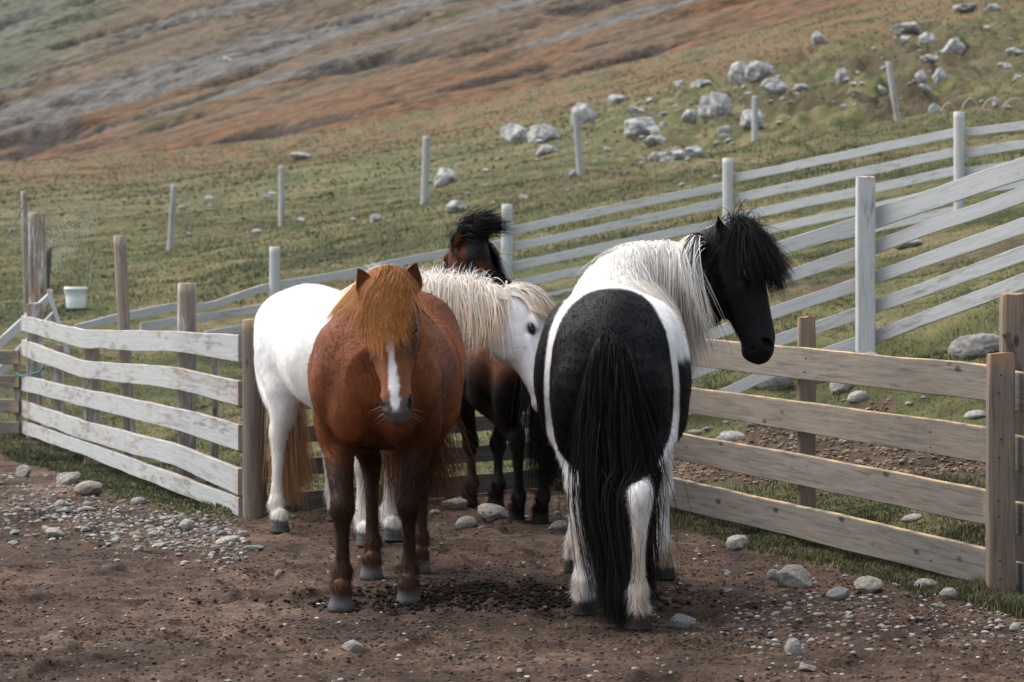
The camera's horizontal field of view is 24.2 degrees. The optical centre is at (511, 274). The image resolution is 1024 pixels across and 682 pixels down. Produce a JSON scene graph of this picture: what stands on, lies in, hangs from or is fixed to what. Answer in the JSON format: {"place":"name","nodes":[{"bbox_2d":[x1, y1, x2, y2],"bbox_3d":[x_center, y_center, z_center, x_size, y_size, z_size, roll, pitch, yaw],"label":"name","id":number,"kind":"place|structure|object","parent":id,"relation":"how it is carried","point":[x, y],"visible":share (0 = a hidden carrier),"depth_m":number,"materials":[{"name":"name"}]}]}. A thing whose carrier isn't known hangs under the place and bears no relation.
{"place":"outdoors","nodes":[
{"label":"outdoors","id":0,"kind":"place"},
{"bbox_2d":[0,0,862,160],"bbox_3d":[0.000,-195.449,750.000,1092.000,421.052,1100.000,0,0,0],"label":"hill","id":1,"kind":"structure","parent":0,"point":[81,77],"depth_m":541.89,"materials":[{"name":"plant"}]},
{"bbox_2d":[223,56,232,62],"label":"boulder","id":2,"kind":"object","parent":1,"relation":"on","point":[226,59],"visible":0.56,"depth_m":586.26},
{"bbox_2d":[0,0,1023,681],"bbox_3d":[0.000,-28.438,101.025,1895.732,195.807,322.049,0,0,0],"label":"ground","id":3,"kind":"structure","parent":0,"point":[820,76],"depth_m":17.43,"materials":[{"name":"plant"}]},
{"bbox_2d":[0,350,20,434],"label":"wooden gate","id":4,"kind":"structure","parent":3,"relation":"on","point":[13,405],"depth_m":19.57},
{"bbox_2d":[16,465,30,477],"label":"stone","id":5,"kind":"object","parent":3,"relation":"on","point":[23,470],"visible":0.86,"depth_m":15.60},
{"bbox_2d":[21,191,28,313],"bbox_3d":[-4.682,-0.162,23.000,0.090,1.283,0.056,0,0,0],"label":"fence post","id":6,"kind":"object","parent":3,"relation":"on","point":[24,219],"visible":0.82,"depth_m":22.98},
{"bbox_2d":[0,204,24,246],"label":"cable","id":7,"kind":"object","parent":6,"relation":"attached to","point":[12,226],"visible":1,"depth_m":22.28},
{"bbox_2d":[0,214,69,374],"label":"rail fence","id":8,"kind":"object","parent":3,"relation":"on","point":[43,294],"visible":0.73,"depth_m":21.35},
{"bbox_2d":[46,246,51,288],"bbox_3d":[-4.258,0.009,21.801,0.125,0.539,0.094,0,0,0],"label":"fence post","id":9,"kind":"object","parent":3,"relation":"on","point":[48,257],"visible":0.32,"depth_m":21.76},
{"bbox_2d":[45,527,64,537],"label":"stone","id":10,"kind":"object","parent":3,"relation":"on","point":[53,532],"visible":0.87,"depth_m":12.05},
{"bbox_2d":[55,499,65,507],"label":"pebble","id":11,"kind":"object","parent":3,"relation":"on","point":[60,503],"visible":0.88,"depth_m":13.63,"materials":[{"name":"stone"}]},
{"bbox_2d":[56,472,80,484],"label":"stone","id":12,"kind":"object","parent":3,"relation":"on","point":[67,478],"visible":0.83,"depth_m":15.13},
{"bbox_2d":[64,287,87,308],"bbox_3d":[-6.125,0.328,33.564,0.335,0.300,0.327,0,0,0],"label":"bucket","id":13,"kind":"object","parent":3,"relation":"on","point":[75,297],"visible":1,"depth_m":33.44,"materials":[{"name":"white plastic"}]},
{"bbox_2d":[81,526,90,531],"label":"pebble","id":14,"kind":"object","parent":3,"relation":"on","point":[85,529],"visible":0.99,"depth_m":12.25,"materials":[{"name":"stone"}]},
{"bbox_2d":[74,480,102,495],"bbox_3d":[-2.546,1.284,14.337,0.187,0.096,0.136,-2,-8,17],"label":"stone","id":15,"kind":"object","parent":3,"relation":"on","point":[88,487],"visible":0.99,"depth_m":14.29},
{"bbox_2d":[111,536,121,542],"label":"pebble","id":16,"kind":"object","parent":3,"relation":"on","point":[116,539],"visible":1,"depth_m":11.81,"materials":[{"name":"stone"}]},
{"bbox_2d":[0,459,249,577],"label":"gravel","id":17,"kind":"structure","parent":3,"relation":"on","point":[193,540],"depth_m":12.68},
{"bbox_2d":[21,235,242,515],"bbox_3d":[-2.794,0.609,16.425,0.243,1.743,6.801,0,0,-21],"label":"plank fence","id":18,"kind":"object","parent":3,"relation":"on","point":[185,378],"visible":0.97,"depth_m":15.02,"materials":[{"name":"wood"}]},
{"bbox_2d":[15,366,44,393],"bbox_3d":[-3.897,0.843,19.242,0.074,0.227,0.516,0,0,-35],"label":"rope","id":19,"kind":"object","parent":18,"relation":"attached to","point":[36,372],"visible":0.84,"depth_m":19.15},
{"bbox_2d":[132,535,143,540],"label":"pebble","id":20,"kind":"object","parent":3,"relation":"on","point":[140,538],"visible":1,"depth_m":11.87,"materials":[{"name":"stone"}]},
{"bbox_2d":[130,497,146,504],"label":"stone","id":21,"kind":"object","parent":3,"relation":"on","point":[138,500],"visible":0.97,"depth_m":13.79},
{"bbox_2d":[148,530,159,536],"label":"pebble","id":22,"kind":"object","parent":3,"relation":"on","point":[153,533],"visible":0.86,"depth_m":12.08,"materials":[{"name":"stone"}]},
{"bbox_2d":[167,185,176,250],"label":"fence post","id":23,"kind":"object","parent":3,"relation":"on","point":[171,228],"visible":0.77,"depth_m":43.95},
{"bbox_2d":[174,514,186,519],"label":"pebble","id":24,"kind":"object","parent":3,"relation":"on","point":[180,517],"visible":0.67,"depth_m":12.91,"materials":[{"name":"stone"}]},
{"bbox_2d":[179,518,195,531],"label":"stone","id":25,"kind":"object","parent":3,"relation":"on","point":[187,525],"visible":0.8,"depth_m":12.52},
{"bbox_2d":[209,526,220,532],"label":"pebble","id":26,"kind":"object","parent":3,"relation":"on","point":[215,529],"visible":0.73,"depth_m":12.28,"materials":[{"name":"stone"}]},
{"bbox_2d":[215,536,239,543],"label":"stone","id":27,"kind":"object","parent":3,"relation":"on","point":[225,539],"visible":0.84,"depth_m":11.84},
{"bbox_2d":[237,531,248,536],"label":"pebble","id":28,"kind":"object","parent":3,"relation":"on","point":[241,533],"visible":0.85,"depth_m":12.11,"materials":[{"name":"stone"}]},
{"bbox_2d":[241,545,263,550],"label":"stone","id":29,"kind":"object","parent":3,"relation":"on","point":[252,547],"visible":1,"depth_m":11.52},
{"bbox_2d":[278,166,284,226],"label":"fence post","id":30,"kind":"object","parent":3,"relation":"on","point":[281,201],"visible":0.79,"depth_m":47.95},
{"bbox_2d":[289,152,311,159],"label":"boulder","id":31,"kind":"object","parent":3,"relation":"on","point":[298,156],"visible":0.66,"depth_m":136.26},
{"bbox_2d":[342,640,363,653],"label":"stone","id":32,"kind":"object","parent":3,"relation":"on","point":[354,646],"visible":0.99,"depth_m":8.37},
{"bbox_2d":[370,214,381,222],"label":"boulder","id":33,"kind":"object","parent":3,"relation":"on","point":[375,217],"visible":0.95,"depth_m":42.51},
{"bbox_2d":[242,318,559,518],"bbox_3d":[-0.602,0.857,14.020,0.179,1.229,2.575,0,0,43],"label":"rail fence","id":34,"kind":"object","parent":3,"relation":"on","point":[255,498],"visible":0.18,"depth_m":13.08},
{"bbox_2d":[307,262,498,612],"bbox_3d":[-0.483,0.643,10.141,0.845,1.380,2.157,0,0,2],"label":"horse","id":35,"kind":"object","parent":3,"relation":"on","point":[386,370],"visible":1,"depth_m":9.47},
{"bbox_2d":[253,262,555,546],"bbox_3d":[-0.735,0.623,12.237,2.065,1.417,1.149,0,0,36],"label":"horse","id":36,"kind":"object","parent":3,"relation":"on","point":[506,323],"visible":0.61,"depth_m":11.99},
{"bbox_2d":[420,136,429,204],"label":"fence post","id":37,"kind":"object","parent":3,"relation":"on","point":[425,171],"visible":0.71,"depth_m":44.95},
{"bbox_2d":[433,167,457,188],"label":"boulder","id":38,"kind":"object","parent":3,"relation":"on","point":[444,177],"visible":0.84,"depth_m":59.96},
{"bbox_2d":[442,498,467,508],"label":"stone","id":39,"kind":"object","parent":3,"relation":"on","point":[464,505],"visible":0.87,"depth_m":13.47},
{"bbox_2d":[445,200,467,212],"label":"boulder","id":40,"kind":"object","parent":3,"relation":"on","point":[454,206],"visible":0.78,"depth_m":41.77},
{"bbox_2d":[455,516,476,527],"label":"stone","id":41,"kind":"object","parent":3,"relation":"on","point":[461,522],"visible":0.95,"depth_m":12.49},
{"bbox_2d":[196,577,757,630],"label":"soil crumbs","id":42,"kind":"object","parent":3,"relation":"on","point":[519,589],"visible":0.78,"depth_m":9.64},
{"bbox_2d":[478,503,507,519],"bbox_3d":[-0.101,1.299,13.011,0.178,0.106,0.141,0,0,30],"label":"stone","id":43,"kind":"object","parent":3,"relation":"on","point":[492,511],"visible":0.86,"depth_m":12.96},
{"bbox_2d":[441,202,566,523],"bbox_3d":[-0.007,0.462,13.076,0.645,1.740,1.778,0,0,-16],"label":"horse","id":44,"kind":"object","parent":3,"relation":"on","point":[496,394],"visible":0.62,"depth_m":12.71},
{"bbox_2d":[0,45,1023,618],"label":"grass","id":45,"kind":"structure","parent":3,"relation":"on","point":[978,593],"depth_m":32.59,"materials":[{"name":"plant"}]},
{"bbox_2d":[28,212,38,302],"bbox_3d":[-4.455,-0.046,22.300,0.125,1.070,0.093,0,0,0],"label":"fence post","id":46,"kind":"object","parent":45,"relation":"on","point":[31,255],"visible":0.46,"depth_m":22.26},
{"bbox_2d":[46,205,97,284],"bbox_3d":[-4.276,-0.293,22.997,0.208,0.790,1.510,0,0,13],"label":"wire netting","id":47,"kind":"object","parent":46,"relation":"hanging from","point":[73,243],"visible":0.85,"depth_m":23.09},
{"bbox_2d":[0,0,1023,233],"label":"heather","id":48,"kind":"object","parent":3,"relation":"on","point":[160,202],"visible":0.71,"depth_m":129.82,"materials":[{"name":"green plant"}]},
{"bbox_2d":[0,496,1023,681],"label":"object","id":49,"kind":"object","parent":3,"relation":"on","point":[7,653],"visible":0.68,"depth_m":9.03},
{"bbox_2d":[500,123,527,143],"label":"boulder","id":50,"kind":"object","parent":3,"relation":"on","point":[512,133],"visible":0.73,"depth_m":86.39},
{"bbox_2d":[527,124,559,143],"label":"boulder","id":51,"kind":"object","parent":3,"relation":"on","point":[545,132],"visible":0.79,"depth_m":82.45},
{"bbox_2d":[536,144,556,156],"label":"boulder","id":52,"kind":"object","parent":3,"relation":"on","point":[544,149],"visible":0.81,"depth_m":72.18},
{"bbox_2d":[74,111,1023,333],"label":"rail fence","id":53,"kind":"object","parent":3,"relation":"on","point":[959,132],"visible":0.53,"depth_m":26.05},
{"bbox_2d":[550,520,567,530],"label":"stone","id":54,"kind":"object","parent":3,"relation":"on","point":[558,525],"visible":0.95,"depth_m":12.36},
{"bbox_2d":[568,170,576,176],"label":"boulder","id":55,"kind":"object","parent":3,"relation":"on","point":[572,173],"visible":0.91,"depth_m":44.42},
{"bbox_2d":[572,111,582,174],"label":"fence post","id":56,"kind":"object","parent":3,"relation":"on","point":[578,150],"visible":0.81,"depth_m":44.95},
{"bbox_2d":[570,103,595,127],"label":"boulder","id":57,"kind":"object","parent":3,"relation":"on","point":[586,114],"visible":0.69,"depth_m":93.13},
{"bbox_2d":[607,94,625,104],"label":"boulder","id":58,"kind":"object","parent":3,"relation":"on","point":[614,99],"visible":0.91,"depth_m":111.78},
{"bbox_2d":[627,106,643,117],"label":"boulder","id":59,"kind":"object","parent":3,"relation":"on","point":[634,111],"visible":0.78,"depth_m":90.28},
{"bbox_2d":[624,117,660,140],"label":"boulder","id":60,"kind":"object","parent":3,"relation":"on","point":[636,127],"visible":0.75,"depth_m":68.31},
{"bbox_2d":[648,152,659,161],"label":"boulder","id":61,"kind":"object","parent":3,"relation":"on","point":[654,156],"visible":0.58,"depth_m":52.12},
{"bbox_2d":[643,135,665,145],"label":"boulder","id":62,"kind":"object","parent":3,"relation":"on","point":[651,140],"visible":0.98,"depth_m":62.28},
{"bbox_2d":[533,198,804,630],"bbox_3d":[0.681,0.497,9.806,1.160,1.671,2.283,0,0,4],"label":"horse","id":63,"kind":"object","parent":3,"relation":"on","point":[624,325],"visible":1,"depth_m":9.19},
{"bbox_2d":[659,149,684,161],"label":"boulder","id":64,"kind":"object","parent":3,"relation":"on","point":[667,156],"visible":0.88,"depth_m":45.23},
{"bbox_2d":[669,614,695,628],"bbox_3d":[0.646,1.321,9.050,0.105,0.076,0.092,-2,-9,-8],"label":"stone","id":65,"kind":"object","parent":3,"relation":"on","point":[682,621],"visible":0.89,"depth_m":9.02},
{"bbox_2d":[681,109,696,123],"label":"boulder","id":66,"kind":"object","parent":3,"relation":"on","point":[688,115],"visible":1,"depth_m":71.20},
{"bbox_2d":[684,146,703,156],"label":"boulder","id":67,"kind":"object","parent":3,"relation":"on","point":[693,151],"visible":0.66,"depth_m":47.03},
{"bbox_2d":[687,429,702,435],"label":"rock","id":68,"kind":"object","parent":3,"relation":"on","point":[695,432],"visible":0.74,"depth_m":15.84,"materials":[{"name":"stone"}]},
{"bbox_2d":[691,79,711,86],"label":"boulder","id":69,"kind":"object","parent":3,"relation":"on","point":[700,83],"visible":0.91,"depth_m":99.58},
{"bbox_2d":[697,91,732,122],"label":"boulder","id":70,"kind":"object","parent":3,"relation":"on","point":[711,104],"visible":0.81,"depth_m":73.55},
{"bbox_2d":[717,125,731,133],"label":"boulder","id":71,"kind":"object","parent":3,"relation":"on","point":[724,129],"visible":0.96,"depth_m":54.04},
{"bbox_2d":[719,431,744,440],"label":"rock","id":72,"kind":"object","parent":3,"relation":"on","point":[728,435],"visible":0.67,"depth_m":15.27,"materials":[{"name":"stone"}]},
{"bbox_2d":[728,61,747,83],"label":"boulder","id":73,"kind":"object","parent":3,"relation":"on","point":[737,71],"visible":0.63,"depth_m":99.02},
{"bbox_2d":[726,535,749,548],"bbox_3d":[1.104,1.315,11.680,0.120,0.088,0.104,2,12,35],"label":"stone","id":74,"kind":"object","parent":3,"relation":"on","point":[736,541],"visible":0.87,"depth_m":11.64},
{"bbox_2d":[739,109,764,129],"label":"boulder","id":75,"kind":"object","parent":3,"relation":"on","point":[745,122],"visible":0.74,"depth_m":53.07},
{"bbox_2d":[751,96,757,140],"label":"fence post","id":76,"kind":"object","parent":3,"relation":"on","point":[754,136],"visible":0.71,"depth_m":51.94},
{"bbox_2d":[745,61,774,81],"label":"boulder","id":77,"kind":"object","parent":3,"relation":"on","point":[756,71],"visible":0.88,"depth_m":89.27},
{"bbox_2d":[767,569,778,578],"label":"stone","id":78,"kind":"object","parent":3,"relation":"on","point":[771,573],"visible":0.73,"depth_m":10.49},
{"bbox_2d":[753,377,793,389],"bbox_3d":[1.866,0.777,17.241,0.336,0.179,0.236,-15,-18,32],"label":"rock","id":79,"kind":"object","parent":3,"relation":"on","point":[777,383],"visible":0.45,"depth_m":17.14,"materials":[{"name":"stone"}]},
{"bbox_2d":[760,76,788,93],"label":"boulder","id":80,"kind":"object","parent":3,"relation":"on","point":[774,85],"visible":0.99,"depth_m":70.08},
{"bbox_2d":[552,292,1023,593],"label":"board fence","id":81,"kind":"object","parent":3,"relation":"on","point":[995,382],"visible":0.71,"depth_m":10.83,"materials":[{"name":"wood"}]},
{"bbox_2d":[1002,332,1022,371],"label":"metal pipe","id":82,"kind":"object","parent":81,"relation":"attached to","point":[1009,343],"visible":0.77,"depth_m":10.10,"materials":[{"name":"metal"}]},
{"bbox_2d":[775,564,811,587],"bbox_3d":[1.213,1.309,10.248,0.156,0.130,0.139,-4,0,16],"label":"stone","id":83,"kind":"object","parent":3,"relation":"on","point":[794,575],"visible":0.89,"depth_m":10.20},
{"bbox_2d":[785,638,801,654],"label":"stone","id":84,"kind":"object","parent":3,"relation":"on","point":[792,646],"visible":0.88,"depth_m":8.37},
{"bbox_2d":[792,84,808,91],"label":"boulder","id":85,"kind":"object","parent":3,"relation":"on","point":[799,87],"visible":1,"depth_m":69.92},
{"bbox_2d":[799,664,816,671],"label":"stone","id":86,"kind":"object","parent":3,"relation":"on","point":[806,667],"visible":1,"depth_m":8.01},
{"bbox_2d":[811,31,827,45],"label":"boulder","id":87,"kind":"object","parent":3,"relation":"on","point":[818,37],"visible":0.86,"depth_m":120.06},
{"bbox_2d":[672,401,985,484],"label":"gravel","id":88,"kind":"structure","parent":3,"relation":"on","point":[844,452],"depth_m":14.05,"materials":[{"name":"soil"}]},
{"bbox_2d":[826,587,850,599],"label":"stone","id":89,"kind":"object","parent":3,"relation":"on","point":[838,593],"visible":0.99,"depth_m":9.77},
{"bbox_2d":[829,383,851,393],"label":"rock","id":90,"kind":"object","parent":3,"relation":"on","point":[836,388],"visible":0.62,"depth_m":15.62,"materials":[{"name":"stone"}]},
{"bbox_2d":[835,68,849,82],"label":"boulder","id":91,"kind":"object","parent":3,"relation":"on","point":[841,74],"visible":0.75,"depth_m":80.92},
{"bbox_2d":[688,157,1023,414],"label":"rail fence","id":92,"kind":"object","parent":3,"relation":"on","point":[866,222],"visible":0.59,"depth_m":15.87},
{"bbox_2d":[847,391,867,402],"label":"rock","id":93,"kind":"object","parent":3,"relation":"on","point":[856,396],"visible":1,"depth_m":15.23,"materials":[{"name":"stone"}]},
{"bbox_2d":[854,576,881,593],"bbox_3d":[1.491,1.305,10.009,0.113,0.088,0.129,0,0,0],"label":"stone","id":94,"kind":"object","parent":3,"relation":"on","point":[867,584],"visible":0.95,"depth_m":9.97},
{"bbox_2d":[878,85,886,94],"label":"boulder","id":95,"kind":"object","parent":3,"relation":"on","point":[883,90],"visible":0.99,"depth_m":66.61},
{"bbox_2d":[885,62,900,121],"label":"fence post","id":96,"kind":"object","parent":3,"relation":"on","point":[892,88],"visible":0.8,"depth_m":47.94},
{"bbox_2d":[890,22,919,34],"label":"boulder","id":97,"kind":"object","parent":3,"relation":"on","point":[900,29],"visible":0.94,"depth_m":102.77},
{"bbox_2d":[899,35,910,44],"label":"boulder","id":98,"kind":"object","parent":3,"relation":"on","point":[903,40],"visible":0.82,"depth_m":99.12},
{"bbox_2d":[895,239,921,249],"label":"rock","id":99,"kind":"object","parent":3,"relation":"on","point":[917,242],"visible":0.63,"depth_m":23.65,"materials":[{"name":"stone"}]},
{"bbox_2d":[901,513,922,522],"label":"rock","id":100,"kind":"object","parent":3,"relation":"on","point":[913,517],"visible":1,"depth_m":12.08,"materials":[{"name":"stone"}]},
{"bbox_2d":[915,70,926,83],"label":"boulder","id":101,"kind":"object","parent":3,"relation":"on","point":[921,76],"visible":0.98,"depth_m":68.97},
{"bbox_2d":[918,84,930,94],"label":"boulder","id":102,"kind":"object","parent":3,"relation":"on","point":[925,88],"visible":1,"depth_m":60.04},
{"bbox_2d":[914,578,938,587],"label":"stone","id":103,"kind":"object","parent":3,"relation":"on","point":[921,581],"visible":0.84,"depth_m":10.12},
{"bbox_2d":[919,32,936,45],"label":"boulder","id":104,"kind":"object","parent":3,"relation":"on","point":[927,38],"visible":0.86,"depth_m":82.36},
{"bbox_2d":[923,54,939,63],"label":"boulder","id":105,"kind":"object","parent":3,"relation":"on","point":[932,58],"visible":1,"depth_m":72.88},
{"bbox_2d":[928,103,940,114],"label":"boulder","id":106,"kind":"object","parent":3,"relation":"on","point":[934,108],"visible":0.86,"depth_m":47.03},
{"bbox_2d":[932,68,946,84],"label":"boulder","id":107,"kind":"object","parent":3,"relation":"on","point":[939,75],"visible":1,"depth_m":67.12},
{"bbox_2d":[939,587,957,599],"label":"stone","id":108,"kind":"object","parent":3,"relation":"on","point":[949,593],"visible":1,"depth_m":9.65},
{"bbox_2d":[941,38,965,52],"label":"boulder","id":109,"kind":"object","parent":3,"relation":"on","point":[956,45],"visible":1,"depth_m":79.34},
{"bbox_2d":[952,3,978,11],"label":"boulder","id":110,"kind":"object","parent":3,"relation":"on","point":[965,7],"visible":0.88,"depth_m":119.37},
{"bbox_2d":[947,333,998,358],"bbox_3d":[3.080,0.478,15.828,0.408,0.186,0.370,-15,1,7],"label":"rock","id":111,"kind":"object","parent":3,"relation":"on","point":[974,345],"visible":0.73,"depth_m":15.68,"materials":[{"name":"stone"}]},
{"bbox_2d":[964,410,985,418],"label":"rock","id":112,"kind":"object","parent":3,"relation":"on","point":[975,414],"visible":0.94,"depth_m":14.39,"materials":[{"name":"stone"}]},
{"bbox_2d":[941,98,1023,113],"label":"wire coil","id":113,"kind":"object","parent":3,"relation":"on","point":[995,100],"visible":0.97,"depth_m":39.99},
{"bbox_2d":[982,4,1001,13],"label":"boulder","id":114,"kind":"object","parent":3,"relation":"on","point":[989,8],"visible":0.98,"depth_m":111.59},
{"bbox_2d":[992,97,1001,106],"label":"boulder","id":115,"kind":"object","parent":3,"relation":"on","point":[994,104],"visible":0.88,"depth_m":51.63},
{"bbox_2d":[1005,48,1016,54],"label":"boulder","id":116,"kind":"object","parent":3,"relation":"on","point":[1009,51],"visible":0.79,"depth_m":73.56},
{"bbox_2d":[1009,622,1020,630],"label":"stone","id":117,"kind":"object","parent":3,"relation":"on","point":[1015,626],"visible":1,"depth_m":8.80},
{"bbox_2d":[0,516,1023,681],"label":"gravel","id":118,"kind":"structure","parent":0,"point":[632,668],"depth_m":8.69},
{"bbox_2d":[732,574,1023,665],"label":"gravel","id":119,"kind":"structure","parent":0,"point":[774,613],"depth_m":9.11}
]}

